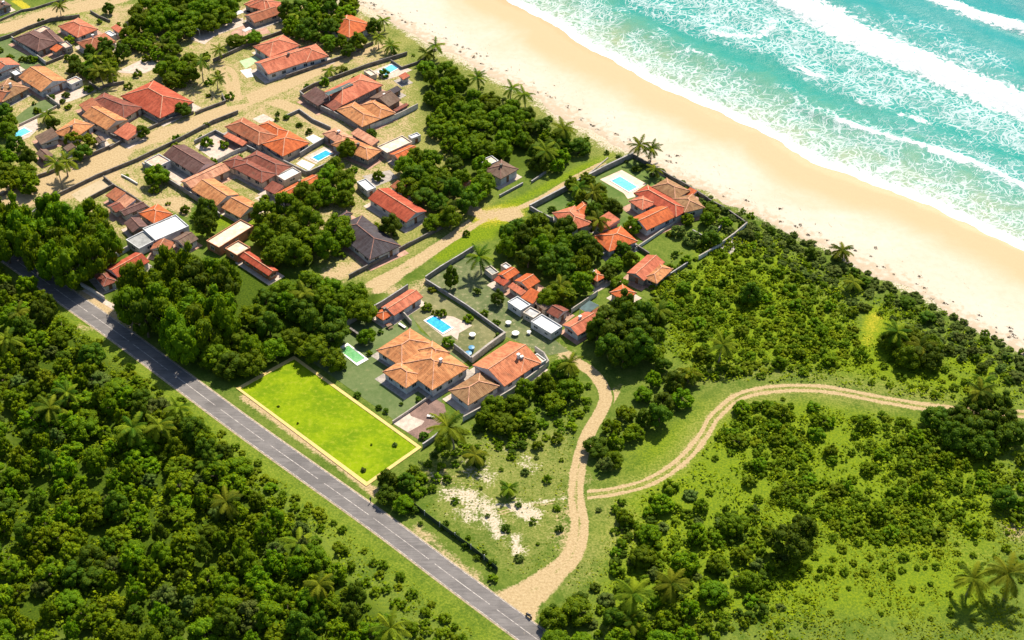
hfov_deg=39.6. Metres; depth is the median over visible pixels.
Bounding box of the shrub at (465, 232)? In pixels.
[462,230,469,235]
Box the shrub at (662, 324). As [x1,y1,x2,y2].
[655,316,665,326]
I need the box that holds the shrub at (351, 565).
[347,561,355,572]
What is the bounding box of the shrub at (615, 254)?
[612,251,624,261]
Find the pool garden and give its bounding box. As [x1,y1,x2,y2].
[412,286,500,363]
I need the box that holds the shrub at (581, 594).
[571,590,588,602]
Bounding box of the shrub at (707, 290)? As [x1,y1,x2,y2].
[702,286,715,297]
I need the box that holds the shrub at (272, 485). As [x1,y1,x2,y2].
[263,482,278,492]
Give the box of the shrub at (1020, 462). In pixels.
[1015,452,1023,466]
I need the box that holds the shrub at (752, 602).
[742,593,758,607]
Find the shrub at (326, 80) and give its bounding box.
[319,77,329,85]
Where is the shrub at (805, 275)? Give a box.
[800,270,809,279]
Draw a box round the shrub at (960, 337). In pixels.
[952,332,964,341]
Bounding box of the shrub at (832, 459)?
[826,455,838,463]
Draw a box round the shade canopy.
[242,27,251,34]
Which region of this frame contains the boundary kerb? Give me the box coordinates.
[236,356,421,485]
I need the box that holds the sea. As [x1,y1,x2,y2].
[507,0,1023,250]
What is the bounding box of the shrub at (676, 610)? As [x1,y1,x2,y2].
[668,606,680,617]
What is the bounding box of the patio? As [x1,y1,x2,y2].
[168,169,185,184]
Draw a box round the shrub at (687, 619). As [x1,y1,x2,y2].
[676,614,690,626]
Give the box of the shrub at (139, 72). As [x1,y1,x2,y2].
[133,68,141,76]
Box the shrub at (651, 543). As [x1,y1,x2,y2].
[646,539,660,551]
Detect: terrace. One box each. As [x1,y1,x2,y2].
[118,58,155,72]
[195,134,237,162]
[253,114,275,122]
[296,159,313,169]
[306,134,321,142]
[720,237,745,253]
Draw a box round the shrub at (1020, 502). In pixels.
[1012,497,1023,510]
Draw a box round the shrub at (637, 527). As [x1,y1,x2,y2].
[633,523,648,538]
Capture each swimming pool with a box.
[15,127,32,136]
[311,149,333,161]
[340,343,368,365]
[377,64,398,74]
[423,315,453,333]
[609,175,638,192]
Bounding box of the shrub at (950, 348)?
[944,344,953,354]
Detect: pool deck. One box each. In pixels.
[12,118,37,141]
[304,147,330,163]
[374,63,410,79]
[425,315,471,339]
[600,170,645,198]
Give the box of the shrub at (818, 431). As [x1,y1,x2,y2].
[807,427,826,441]
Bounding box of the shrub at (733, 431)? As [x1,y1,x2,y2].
[724,427,740,435]
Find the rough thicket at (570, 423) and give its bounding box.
[435,370,591,466]
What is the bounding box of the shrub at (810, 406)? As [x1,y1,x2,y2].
[806,400,820,412]
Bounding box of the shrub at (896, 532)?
[881,524,900,538]
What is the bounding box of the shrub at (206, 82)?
[204,77,211,84]
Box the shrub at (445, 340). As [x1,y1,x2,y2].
[441,336,454,347]
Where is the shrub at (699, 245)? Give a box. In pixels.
[695,241,704,249]
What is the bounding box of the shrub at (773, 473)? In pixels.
[770,467,782,478]
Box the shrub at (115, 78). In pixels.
[108,76,117,82]
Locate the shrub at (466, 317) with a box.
[463,314,473,322]
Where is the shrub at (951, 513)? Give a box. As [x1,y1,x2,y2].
[943,508,955,517]
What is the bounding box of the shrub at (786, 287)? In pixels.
[782,283,797,296]
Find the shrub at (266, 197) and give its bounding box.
[259,194,269,200]
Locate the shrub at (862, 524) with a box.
[856,521,867,531]
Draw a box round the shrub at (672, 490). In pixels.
[663,478,679,495]
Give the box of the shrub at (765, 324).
[760,321,774,330]
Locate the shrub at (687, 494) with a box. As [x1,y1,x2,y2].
[682,489,698,501]
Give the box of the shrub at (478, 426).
[473,424,485,433]
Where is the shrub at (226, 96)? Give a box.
[224,91,234,99]
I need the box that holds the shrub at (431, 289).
[427,286,436,292]
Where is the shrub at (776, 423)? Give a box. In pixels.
[767,418,782,430]
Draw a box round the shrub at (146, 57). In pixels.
[141,54,150,61]
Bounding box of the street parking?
[240,68,253,77]
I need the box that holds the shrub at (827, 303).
[823,298,836,311]
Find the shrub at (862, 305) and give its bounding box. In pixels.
[856,302,872,311]
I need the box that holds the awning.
[223,132,247,146]
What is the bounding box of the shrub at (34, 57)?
[29,55,37,62]
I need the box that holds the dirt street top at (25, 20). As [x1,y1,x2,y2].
[0,0,135,35]
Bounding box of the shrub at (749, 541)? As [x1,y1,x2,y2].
[744,536,754,544]
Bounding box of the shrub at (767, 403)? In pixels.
[762,400,775,409]
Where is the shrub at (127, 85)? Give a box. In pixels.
[123,82,132,88]
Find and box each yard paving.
[0,7,15,15]
[0,66,24,81]
[8,34,65,59]
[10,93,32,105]
[17,81,68,100]
[32,129,95,149]
[37,157,56,167]
[57,30,101,42]
[75,43,115,54]
[76,109,143,122]
[84,120,146,148]
[89,264,151,294]
[95,141,109,148]
[103,200,145,224]
[121,227,132,237]
[143,103,200,126]
[147,242,202,259]
[170,165,189,177]
[182,176,232,213]
[218,138,247,153]
[221,211,263,221]
[223,132,299,161]
[228,171,279,191]
[235,261,284,284]
[244,11,282,29]
[250,52,334,83]
[257,186,323,206]
[297,99,335,118]
[324,136,384,169]
[343,119,397,131]
[343,215,408,270]
[358,89,384,104]
[364,201,426,232]
[372,300,423,327]
[372,352,474,400]
[387,158,394,165]
[394,79,412,86]
[397,92,406,98]
[443,367,547,414]
[487,274,521,292]
[495,174,521,189]
[503,284,543,298]
[548,312,574,325]
[561,329,586,344]
[590,279,610,291]
[602,249,639,260]
[607,294,640,301]
[620,274,676,290]
[623,196,702,240]
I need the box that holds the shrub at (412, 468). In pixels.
[405,463,419,474]
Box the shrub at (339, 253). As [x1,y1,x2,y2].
[336,251,345,257]
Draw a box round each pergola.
[325,82,353,100]
[580,300,598,311]
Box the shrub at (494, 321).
[492,319,500,325]
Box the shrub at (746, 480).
[742,475,758,487]
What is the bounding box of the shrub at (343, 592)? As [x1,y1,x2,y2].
[340,585,348,597]
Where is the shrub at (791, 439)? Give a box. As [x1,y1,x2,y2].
[785,432,797,446]
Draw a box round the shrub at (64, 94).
[61,92,70,97]
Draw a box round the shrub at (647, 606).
[645,602,655,610]
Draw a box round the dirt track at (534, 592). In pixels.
[489,342,613,626]
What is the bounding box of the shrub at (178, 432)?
[175,430,184,438]
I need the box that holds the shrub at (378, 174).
[372,169,385,180]
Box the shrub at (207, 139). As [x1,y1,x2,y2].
[200,136,213,146]
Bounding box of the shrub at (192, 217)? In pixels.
[190,212,197,220]
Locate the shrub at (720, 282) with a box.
[717,276,729,286]
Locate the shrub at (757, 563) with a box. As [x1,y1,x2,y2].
[748,556,764,569]
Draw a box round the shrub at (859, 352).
[853,345,869,361]
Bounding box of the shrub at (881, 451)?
[873,446,890,460]
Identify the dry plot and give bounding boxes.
[71,178,110,201]
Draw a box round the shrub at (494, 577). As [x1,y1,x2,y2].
[488,573,498,581]
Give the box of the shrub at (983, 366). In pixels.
[975,362,988,372]
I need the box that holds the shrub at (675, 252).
[671,250,678,255]
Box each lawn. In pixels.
[0,38,44,68]
[16,100,55,122]
[313,308,461,419]
[428,251,567,355]
[536,158,668,226]
[621,252,643,270]
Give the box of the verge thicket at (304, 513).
[60,316,467,639]
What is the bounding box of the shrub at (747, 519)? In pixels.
[740,514,750,529]
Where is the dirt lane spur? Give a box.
[462,205,490,221]
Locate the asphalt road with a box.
[2,254,544,639]
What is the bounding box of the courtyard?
[363,170,397,186]
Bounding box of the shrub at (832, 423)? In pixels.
[825,416,835,426]
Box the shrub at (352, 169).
[349,165,357,172]
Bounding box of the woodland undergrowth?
[0,267,395,639]
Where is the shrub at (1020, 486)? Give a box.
[1016,482,1023,493]
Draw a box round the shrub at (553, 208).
[547,206,556,212]
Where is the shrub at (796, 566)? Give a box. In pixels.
[790,561,806,576]
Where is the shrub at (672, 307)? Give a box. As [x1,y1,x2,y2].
[664,301,677,312]
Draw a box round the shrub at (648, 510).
[642,506,653,515]
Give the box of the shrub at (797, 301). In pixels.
[789,298,805,311]
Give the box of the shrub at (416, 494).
[411,483,427,498]
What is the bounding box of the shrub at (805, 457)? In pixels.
[798,452,809,462]
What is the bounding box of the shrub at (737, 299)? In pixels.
[734,291,747,304]
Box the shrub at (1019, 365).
[1015,360,1023,369]
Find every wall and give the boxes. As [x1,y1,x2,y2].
[0,0,63,20]
[0,14,79,40]
[0,175,38,196]
[11,36,45,64]
[19,105,56,125]
[32,157,138,214]
[38,143,113,177]
[44,93,60,107]
[45,55,63,64]
[80,282,104,300]
[88,81,124,90]
[89,184,113,198]
[90,10,109,21]
[103,175,149,208]
[104,131,124,142]
[109,111,193,148]
[116,245,129,256]
[121,174,137,184]
[138,110,237,160]
[142,162,220,217]
[194,129,255,151]
[195,93,225,114]
[213,30,281,61]
[217,143,251,162]
[262,146,309,174]
[286,41,373,77]
[286,109,330,129]
[299,137,325,156]
[300,51,406,92]
[300,91,354,126]
[309,154,337,174]
[346,284,407,325]
[348,241,410,277]
[350,327,357,335]
[367,103,417,127]
[391,56,424,68]
[392,395,430,422]
[402,311,411,324]
[411,226,445,244]
[422,432,438,447]
[425,246,474,278]
[425,279,504,332]
[454,343,471,362]
[463,360,548,421]
[471,332,505,362]
[499,182,522,196]
[529,152,633,207]
[529,206,552,221]
[531,171,545,182]
[534,346,548,360]
[571,290,597,312]
[589,157,607,172]
[614,244,649,257]
[633,154,707,200]
[634,220,674,250]
[668,262,687,275]
[692,225,721,237]
[698,222,747,259]
[707,198,745,222]
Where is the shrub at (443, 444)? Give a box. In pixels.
[438,438,451,448]
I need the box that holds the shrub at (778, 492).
[770,488,782,498]
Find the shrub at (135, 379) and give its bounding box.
[129,375,142,386]
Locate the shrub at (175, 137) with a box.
[172,134,179,139]
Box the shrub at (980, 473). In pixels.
[975,469,990,480]
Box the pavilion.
[594,212,619,233]
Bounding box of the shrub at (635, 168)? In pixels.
[631,165,641,171]
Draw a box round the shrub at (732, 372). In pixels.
[726,366,736,375]
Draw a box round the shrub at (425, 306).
[421,301,431,310]
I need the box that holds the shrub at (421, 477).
[415,472,428,483]
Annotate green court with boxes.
[240,56,259,68]
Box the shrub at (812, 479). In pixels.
[802,472,817,484]
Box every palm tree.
[0,326,24,355]
[6,299,30,318]
[29,394,67,424]
[39,108,56,122]
[43,154,67,188]
[51,0,68,15]
[51,379,77,406]
[54,148,78,176]
[85,48,103,64]
[88,62,107,84]
[98,61,121,82]
[114,411,146,446]
[140,414,176,441]
[151,37,169,50]
[162,396,193,420]
[190,53,210,81]
[195,451,222,476]
[210,43,228,61]
[210,71,225,89]
[210,485,243,520]
[278,527,315,557]
[286,8,306,18]
[288,280,317,302]
[303,570,334,602]
[321,65,336,76]
[335,64,346,72]
[368,605,411,639]
[371,31,386,48]
[375,15,390,30]
[382,37,400,54]
[417,46,435,60]
[425,36,445,59]
[426,410,469,452]
[434,177,452,191]
[435,199,457,213]
[460,445,489,468]
[465,243,493,274]
[467,68,487,90]
[499,480,518,498]
[502,79,522,98]
[513,85,535,106]
[533,138,558,160]
[544,138,567,149]
[547,274,571,297]
[551,116,576,140]
[556,352,582,376]
[568,180,589,196]
[582,182,603,201]
[584,209,610,231]
[612,577,656,615]
[621,609,646,637]
[626,134,652,159]
[641,138,662,161]
[645,164,664,177]
[652,299,673,322]
[652,568,692,602]
[676,367,703,385]
[707,328,738,361]
[829,242,853,261]
[840,274,865,292]
[881,319,911,347]
[904,335,938,355]
[953,561,996,600]
[967,376,997,404]
[972,374,997,389]
[985,552,1023,600]
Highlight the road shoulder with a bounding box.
[1,261,546,639]
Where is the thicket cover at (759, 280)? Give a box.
[235,222,1013,638]
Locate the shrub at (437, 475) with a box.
[431,472,441,482]
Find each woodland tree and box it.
[0,273,11,283]
[0,281,15,294]
[0,289,11,305]
[0,305,15,329]
[0,334,23,358]
[0,351,19,373]
[0,369,12,390]
[0,385,3,397]
[0,404,4,413]
[0,421,8,435]
[0,432,12,456]
[0,462,4,470]
[0,466,21,485]
[0,474,4,486]
[0,489,10,502]
[0,497,18,522]
[0,512,13,538]
[0,552,19,579]
[0,583,13,605]
[0,605,19,623]
[0,618,16,636]
[0,632,16,639]
[2,385,29,408]
[3,332,22,336]
[3,484,18,500]
[6,560,29,581]
[8,374,29,390]
[8,445,26,465]
[9,301,30,315]
[10,399,28,415]
[11,287,33,306]
[11,315,36,335]
[11,583,29,602]
[13,471,30,489]
[13,522,32,544]
[15,276,38,292]
[15,614,34,634]
[17,406,42,428]
[19,346,40,363]
[20,427,39,444]
[20,455,40,475]
[22,361,39,378]
[23,329,50,350]
[25,380,40,394]
[26,526,54,552]
[28,298,54,323]
[28,487,47,501]
[28,549,44,566]
[29,579,51,597]
[30,491,48,513]
[31,289,48,301]
[31,432,49,451]
[32,392,47,406]
[32,629,54,639]
[33,510,55,530]
[33,556,64,586]
[36,369,57,387]
[36,419,57,433]
[38,394,61,418]
[39,447,55,470]
[39,599,57,619]
[40,292,57,311]
[44,345,57,357]
[44,521,74,548]
[48,330,70,346]
[49,317,74,335]
[49,428,65,443]
[50,376,74,396]
[50,478,66,494]
[51,452,78,479]
[51,499,79,526]
[53,358,72,374]
[53,588,84,613]
[54,497,75,513]
[54,637,77,639]
[55,351,70,361]
[55,372,71,381]
[55,393,70,410]
[55,410,77,433]
[59,441,83,458]
[59,541,80,560]
[60,559,84,587]
[62,616,80,638]
[68,416,100,440]
[70,390,94,410]
[71,341,91,357]
[71,474,88,492]
[71,528,88,546]
[71,601,102,628]
[72,372,87,387]
[73,489,101,513]
[73,543,106,571]
[76,342,107,366]
[76,359,98,378]
[76,408,99,422]
[80,564,108,588]
[81,505,106,528]
[82,446,101,461]
[83,637,98,639]
[86,449,108,474]
[88,370,111,390]
[90,383,110,407]
[91,610,121,639]
[96,596,126,614]
[97,425,110,439]
[99,392,118,416]
[99,537,115,553]
[99,569,117,589]
[101,494,108,506]
[102,489,130,521]
[103,377,130,397]
[103,440,119,457]
[103,556,120,573]
[104,469,125,489]
[104,524,131,548]
[113,386,132,408]
[113,420,142,449]
[113,623,139,639]
[114,408,130,425]
[115,482,136,500]
[117,543,145,573]
[119,459,144,483]
[120,448,144,469]
[120,538,147,554]
[125,574,147,603]
[125,604,144,624]
[127,501,149,519]
[127,512,152,535]
[129,388,154,405]
[130,400,149,423]
[133,436,159,456]
[135,485,152,502]
[135,625,168,639]
[137,558,162,585]
[139,474,157,488]
[140,456,160,475]
[146,397,170,417]
[146,540,172,567]
[147,409,171,423]
[148,601,169,625]
[149,584,179,608]
[151,522,168,541]
[152,428,171,444]
[157,610,186,639]
[159,505,176,520]
[162,471,194,496]
[163,453,194,475]
[164,437,187,459]
[167,635,185,639]
[169,492,193,510]
[170,526,199,554]
[171,506,195,531]
[171,568,189,586]
[173,549,194,568]
[176,579,194,599]
[179,415,206,443]
[179,595,195,617]
[186,615,219,639]
[191,474,210,490]
[192,482,219,508]
[192,595,214,617]
[193,429,216,445]
[194,536,212,562]
[195,436,216,455]
[196,565,221,588]
[197,524,220,541]
[201,450,218,467]
[202,457,229,484]
[207,505,228,520]
[211,530,229,549]
[212,571,239,596]
[212,592,242,616]
[212,606,241,636]
[215,444,233,460]
[216,553,235,571]
[217,471,248,496]
[218,635,232,639]
[221,456,252,477]
[227,500,248,521]
[227,525,247,541]
[231,536,250,558]
[233,584,256,607]
[236,550,261,574]
[236,599,260,633]
[243,564,271,591]
[243,629,260,639]
[245,513,266,530]
[248,490,266,510]
[250,578,279,602]
[250,599,283,629]
[252,515,277,542]
[262,548,285,575]
[263,541,285,558]
[264,620,291,639]
[268,507,284,526]
[275,582,295,604]
[276,598,299,622]
[284,609,313,639]
[285,555,308,578]
[291,521,310,539]
[294,535,309,549]
[295,585,323,613]
[297,627,317,639]
[299,542,331,572]
[306,571,331,589]
[309,610,326,634]
[316,635,339,639]
[319,593,341,615]
[325,561,347,583]
[325,616,348,639]
[339,602,360,625]
[344,631,360,639]
[345,580,366,605]
[356,621,382,639]
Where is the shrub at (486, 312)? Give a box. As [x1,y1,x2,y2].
[480,309,488,316]
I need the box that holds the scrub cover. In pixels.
[593,231,1023,639]
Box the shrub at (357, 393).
[353,391,360,399]
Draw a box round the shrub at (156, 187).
[148,184,160,193]
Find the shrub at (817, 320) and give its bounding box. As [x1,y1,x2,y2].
[807,317,821,325]
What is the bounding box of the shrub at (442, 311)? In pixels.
[437,308,446,316]
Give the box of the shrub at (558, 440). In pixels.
[551,431,562,443]
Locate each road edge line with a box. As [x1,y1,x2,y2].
[4,262,518,639]
[65,285,544,630]
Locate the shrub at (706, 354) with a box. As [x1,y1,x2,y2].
[701,351,714,360]
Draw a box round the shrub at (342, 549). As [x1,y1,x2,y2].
[334,544,349,555]
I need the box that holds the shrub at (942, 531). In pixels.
[931,525,947,541]
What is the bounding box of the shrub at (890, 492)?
[884,486,899,497]
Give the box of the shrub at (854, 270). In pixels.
[845,266,858,275]
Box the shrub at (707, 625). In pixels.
[695,618,713,632]
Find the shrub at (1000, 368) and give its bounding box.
[995,363,1006,372]
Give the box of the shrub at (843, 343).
[838,338,850,348]
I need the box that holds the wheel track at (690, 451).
[587,382,1023,501]
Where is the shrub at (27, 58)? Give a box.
[24,56,33,62]
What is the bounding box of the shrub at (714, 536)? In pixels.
[710,529,726,546]
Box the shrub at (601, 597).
[596,592,615,606]
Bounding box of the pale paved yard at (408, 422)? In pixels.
[393,413,423,431]
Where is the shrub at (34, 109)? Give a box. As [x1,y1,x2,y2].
[33,107,40,113]
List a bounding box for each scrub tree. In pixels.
[539,606,569,629]
[541,628,570,639]
[561,595,593,626]
[570,631,595,639]
[582,435,610,457]
[601,418,621,436]
[602,606,627,627]
[603,450,623,468]
[604,626,634,639]
[607,432,624,451]
[615,405,636,421]
[616,508,634,525]
[623,423,645,441]
[629,544,656,568]
[631,616,651,637]
[633,385,652,401]
[635,408,653,426]
[637,523,661,543]
[643,344,664,362]
[644,370,662,386]
[646,629,675,639]
[650,392,674,409]
[650,493,675,514]
[653,326,665,337]
[653,609,678,631]
[655,357,673,372]
[655,575,680,595]
[662,369,685,393]
[670,551,700,575]
[671,387,694,407]
[674,623,698,639]
[675,280,691,293]
[679,598,699,618]
[682,367,699,383]
[687,522,707,544]
[692,316,706,328]
[692,346,705,359]
[692,498,708,514]
[698,579,728,606]
[706,555,726,573]
[718,512,748,535]
[725,433,748,448]
[731,546,751,563]
[732,399,750,414]
[734,325,749,336]
[737,570,763,591]
[738,282,762,302]
[751,457,767,470]
[754,284,765,295]
[767,402,791,420]
[768,433,784,446]
[773,355,786,366]
[779,480,798,494]
[786,237,796,244]
[790,298,805,309]
[804,246,817,259]
[809,413,827,429]
[815,324,828,335]
[820,352,837,365]
[823,444,838,456]
[826,264,843,276]
[827,482,846,497]
[856,414,876,431]
[859,277,870,286]
[860,461,874,475]
[866,504,887,521]
[877,332,906,350]
[892,345,921,369]
[897,458,914,473]
[899,295,916,308]
[901,325,923,343]
[907,428,925,443]
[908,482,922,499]
[918,405,948,430]
[919,310,936,321]
[919,333,943,351]
[920,344,943,369]
[938,451,955,467]
[939,420,970,449]
[942,404,973,423]
[949,331,959,337]
[958,394,989,415]
[960,416,987,438]
[966,346,978,356]
[966,431,1000,458]
[973,409,1001,429]
[985,389,1013,414]
[994,419,1023,446]
[996,406,1018,424]
[1001,351,1013,359]
[1008,370,1023,382]
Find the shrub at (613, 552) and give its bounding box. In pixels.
[610,546,621,555]
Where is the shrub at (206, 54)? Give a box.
[202,51,210,60]
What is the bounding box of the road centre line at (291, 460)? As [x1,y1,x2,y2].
[11,257,537,639]
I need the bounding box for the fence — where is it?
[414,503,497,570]
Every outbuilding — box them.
[10,69,21,80]
[105,24,121,40]
[302,86,342,112]
[357,178,375,196]
[364,69,376,79]
[369,90,408,112]
[375,289,422,324]
[408,132,420,143]
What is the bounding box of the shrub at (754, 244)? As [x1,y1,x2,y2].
[746,242,756,248]
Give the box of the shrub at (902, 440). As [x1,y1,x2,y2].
[892,435,907,446]
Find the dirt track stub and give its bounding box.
[611,382,626,407]
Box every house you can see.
[0,58,19,78]
[0,78,29,104]
[13,25,73,56]
[18,66,82,96]
[35,118,93,148]
[58,17,97,41]
[77,32,116,53]
[79,92,141,122]
[82,106,141,144]
[94,252,149,290]
[105,187,146,220]
[120,80,193,121]
[124,217,147,235]
[126,214,198,254]
[139,203,172,224]
[144,144,215,175]
[180,163,238,211]
[206,219,277,280]
[221,196,254,220]
[222,151,301,188]
[224,117,309,160]
[244,0,265,10]
[244,0,280,26]
[253,35,328,80]
[264,175,321,205]
[322,127,381,165]
[324,73,382,105]
[328,15,368,41]
[333,210,400,263]
[336,99,395,131]
[368,180,426,227]
[376,328,468,395]
[377,135,415,160]
[448,341,545,410]
[484,262,519,289]
[485,155,518,185]
[507,273,539,297]
[507,288,539,316]
[523,302,551,322]
[531,304,568,339]
[552,201,590,235]
[562,307,598,340]
[592,226,637,256]
[609,284,636,299]
[626,255,672,286]
[629,178,704,235]
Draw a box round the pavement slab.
[82,289,113,309]
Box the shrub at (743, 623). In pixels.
[739,616,750,627]
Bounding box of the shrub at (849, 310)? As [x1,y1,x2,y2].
[844,306,858,316]
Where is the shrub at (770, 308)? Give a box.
[764,305,776,316]
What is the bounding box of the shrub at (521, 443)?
[514,440,528,449]
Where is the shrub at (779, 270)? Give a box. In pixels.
[770,264,785,276]
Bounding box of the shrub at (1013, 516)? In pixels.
[1009,512,1023,527]
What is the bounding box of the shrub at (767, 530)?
[760,525,772,537]
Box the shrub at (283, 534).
[277,526,291,537]
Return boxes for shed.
[0,0,11,13]
[36,149,52,163]
[63,143,75,152]
[95,136,105,146]
[388,86,401,95]
[399,72,409,82]
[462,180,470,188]
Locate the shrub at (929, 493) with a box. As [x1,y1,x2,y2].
[921,489,936,502]
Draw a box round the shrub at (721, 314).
[715,310,728,321]
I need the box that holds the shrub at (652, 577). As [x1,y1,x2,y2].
[646,565,659,581]
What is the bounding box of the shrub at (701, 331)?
[696,327,710,340]
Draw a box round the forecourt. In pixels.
[54,88,95,103]
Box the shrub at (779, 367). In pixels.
[774,361,785,368]
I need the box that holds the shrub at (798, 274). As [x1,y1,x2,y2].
[790,270,803,280]
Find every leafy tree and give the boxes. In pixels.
[0,102,10,120]
[0,113,17,124]
[0,121,18,138]
[0,146,5,160]
[0,160,13,178]
[0,171,19,188]
[0,196,5,213]
[0,213,6,229]
[0,228,15,263]
[1,148,18,164]
[2,190,35,221]
[4,135,25,152]
[4,209,39,247]
[11,161,36,176]
[11,218,40,257]
[15,172,40,194]
[18,145,37,163]
[21,232,51,271]
[28,216,57,242]
[33,191,62,224]
[35,238,57,280]
[43,226,68,245]
[45,117,59,129]
[45,201,72,227]
[50,245,89,290]
[57,233,77,273]
[60,205,89,235]
[63,131,81,145]
[64,35,74,44]
[66,59,85,75]
[68,54,81,63]
[72,144,92,161]
[73,196,109,217]
[73,222,94,242]
[75,234,108,279]
[81,64,99,79]
[82,43,95,59]
[82,55,101,65]
[82,133,97,146]
[87,210,113,234]
[92,221,124,264]
[97,37,114,52]
[99,49,118,60]
[100,58,118,74]
[102,2,114,13]
[111,284,143,326]
[113,42,131,59]
[113,259,148,291]
[119,22,137,39]
[122,34,138,48]
[126,3,148,17]
[127,12,145,31]
[128,299,160,337]
[135,37,153,52]
[136,0,151,10]
[136,28,156,43]
[136,125,150,137]
[141,266,169,298]
[143,14,169,33]
[143,163,170,184]
[143,282,174,305]
[147,8,162,16]
[148,296,179,333]
[149,45,164,59]
[151,0,162,7]
[151,243,181,271]
[152,60,169,77]
[153,0,173,15]
[157,306,189,348]
[160,32,177,43]
[161,257,180,289]
[162,71,180,87]
[163,9,180,25]
[163,43,183,55]
[163,54,179,65]
[164,321,199,364]
[166,21,197,38]
[166,57,187,75]
[168,0,186,6]
[169,277,205,304]
[170,4,188,19]
[173,240,201,270]
[174,102,191,115]
[174,287,206,316]
[178,65,200,82]
[178,258,209,295]
[179,10,202,25]
[179,52,198,67]
[182,302,209,326]
[187,0,205,13]
[191,316,222,351]
[193,207,217,235]
[194,196,217,216]
[197,13,221,31]
[197,342,230,369]
[201,255,219,284]
[201,283,237,316]
[202,0,222,15]
[208,264,239,306]
[208,295,241,336]
[211,5,237,24]
[212,351,245,378]
[215,258,242,292]
[219,0,239,12]
[219,329,246,349]
[225,33,246,47]
[236,349,266,377]
[238,303,266,328]
[238,333,262,353]
[244,29,262,43]
[249,222,277,246]
[250,199,277,223]
[252,287,277,311]
[256,310,285,337]
[259,337,289,360]
[260,243,282,266]
[261,212,279,229]
[268,279,298,298]
[272,231,299,252]
[273,190,298,214]
[273,214,304,239]
[274,291,294,313]
[277,0,293,19]
[279,327,307,352]
[281,15,299,36]
[281,238,312,267]
[285,200,312,216]
[285,297,317,322]
[287,7,309,19]
[292,0,308,10]
[292,24,311,41]
[293,180,319,201]
[295,223,325,248]
[295,333,328,363]
[296,205,324,228]
[296,270,325,296]
[299,16,319,34]
[299,306,325,336]
[302,0,321,5]
[304,191,324,208]
[307,283,331,310]
[308,1,322,17]
[311,32,322,41]
[312,11,330,23]
[312,174,330,190]
[313,230,340,259]
[317,162,337,182]
[318,318,350,348]
[319,18,340,34]
[319,185,338,205]
[319,276,343,297]
[320,0,337,15]
[320,34,334,44]
[320,346,346,371]
[322,212,350,236]
[322,303,347,324]
[323,39,334,52]
[326,155,344,169]
[329,291,352,315]
[331,11,344,22]
[331,168,356,187]
[334,34,347,48]
[334,189,354,207]
[334,224,355,248]
[335,4,356,15]
[336,138,356,158]
[336,179,355,193]
[338,0,359,10]
[339,281,369,300]
[341,43,355,56]
[345,298,379,322]
[348,36,361,47]
[349,32,367,48]
[355,328,375,343]
[366,17,381,33]
[366,128,376,137]
[375,483,396,505]
[376,468,396,486]
[378,212,403,236]
[392,494,413,514]
[393,155,416,172]
[395,176,418,198]
[397,471,416,491]
[400,165,428,181]
[407,146,423,164]
[410,186,436,205]
[417,60,436,74]
[418,160,437,176]
[418,173,437,192]
[421,148,443,164]
[422,90,436,104]
[422,213,439,230]
[423,68,437,86]
[425,112,446,125]
[426,124,445,137]
[427,192,449,212]
[432,94,449,108]
[433,166,452,182]
[434,76,451,92]
[434,102,452,119]
[436,60,454,75]
[436,205,462,227]
[438,137,461,153]
[440,79,455,101]
[442,119,457,134]
[442,124,467,142]
[442,155,462,173]
[442,176,464,198]
[443,66,460,79]
[443,265,458,287]
[450,74,469,92]
[450,92,465,104]
[450,111,468,122]
[451,100,470,114]
[451,168,471,183]
[453,140,471,159]
[456,117,477,134]
[456,191,478,213]
[464,183,486,201]
[465,88,482,102]
[465,135,482,153]
[466,99,488,115]
[466,107,486,120]
[467,130,485,143]
[470,168,496,193]
[471,119,495,137]
[472,155,491,173]
[474,407,493,425]
[475,140,497,157]
[478,90,500,105]
[480,394,506,414]
[484,101,498,112]
[486,109,502,124]
[488,411,520,435]
[490,288,504,304]
[494,129,513,144]
[494,138,512,157]
[494,233,517,258]
[495,114,514,130]
[496,104,517,117]
[498,223,517,238]
[503,121,522,137]
[504,394,528,412]
[505,98,520,109]
[508,217,526,231]
[512,223,533,250]
[513,108,534,122]
[513,129,530,148]
[514,245,541,268]
[514,378,534,397]
[514,410,536,429]
[517,118,529,130]
[517,121,533,133]
[518,106,535,119]
[519,135,534,148]
[525,144,542,157]
[525,212,550,235]
[526,154,548,171]
[527,233,553,255]
[531,117,550,133]
[532,227,555,243]
[534,372,556,392]
[536,253,556,276]
[536,287,563,304]
[539,128,554,141]
[539,140,560,153]
[543,392,566,411]
[548,241,573,260]
[549,158,564,171]
[549,359,568,377]
[550,283,577,306]
[551,124,571,138]
[551,214,577,236]
[552,229,572,248]
[553,148,570,162]
[554,135,571,148]
[555,257,575,280]
[555,378,584,399]
[564,175,577,189]
[567,136,591,153]
[569,249,591,271]
[569,271,594,294]
[570,230,594,252]
[574,190,589,203]
[579,171,595,184]
[581,238,603,261]
[585,201,603,220]
[585,311,605,340]
[586,269,595,281]
[591,192,607,204]
[591,304,617,326]
[593,182,607,192]
[594,332,619,357]
[595,456,614,471]
[597,318,628,345]
[600,264,616,280]
[602,197,623,213]
[605,256,623,270]
[606,334,637,369]
[609,288,633,309]
[610,275,628,288]
[614,300,636,329]
[615,240,630,253]
[616,314,643,333]
[622,251,639,265]
[622,327,655,366]
[623,215,641,234]
[634,299,656,321]
[635,320,658,345]
[648,403,673,426]
[670,225,686,236]
[680,212,694,225]
[682,231,702,246]
[699,212,715,225]
[701,230,723,244]
[703,203,720,216]
[704,225,718,237]
[718,217,732,227]
[738,228,756,240]
[764,522,811,561]
[791,513,818,543]
[991,484,1017,509]
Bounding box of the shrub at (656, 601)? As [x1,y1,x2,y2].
[649,595,662,609]
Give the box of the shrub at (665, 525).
[657,522,668,532]

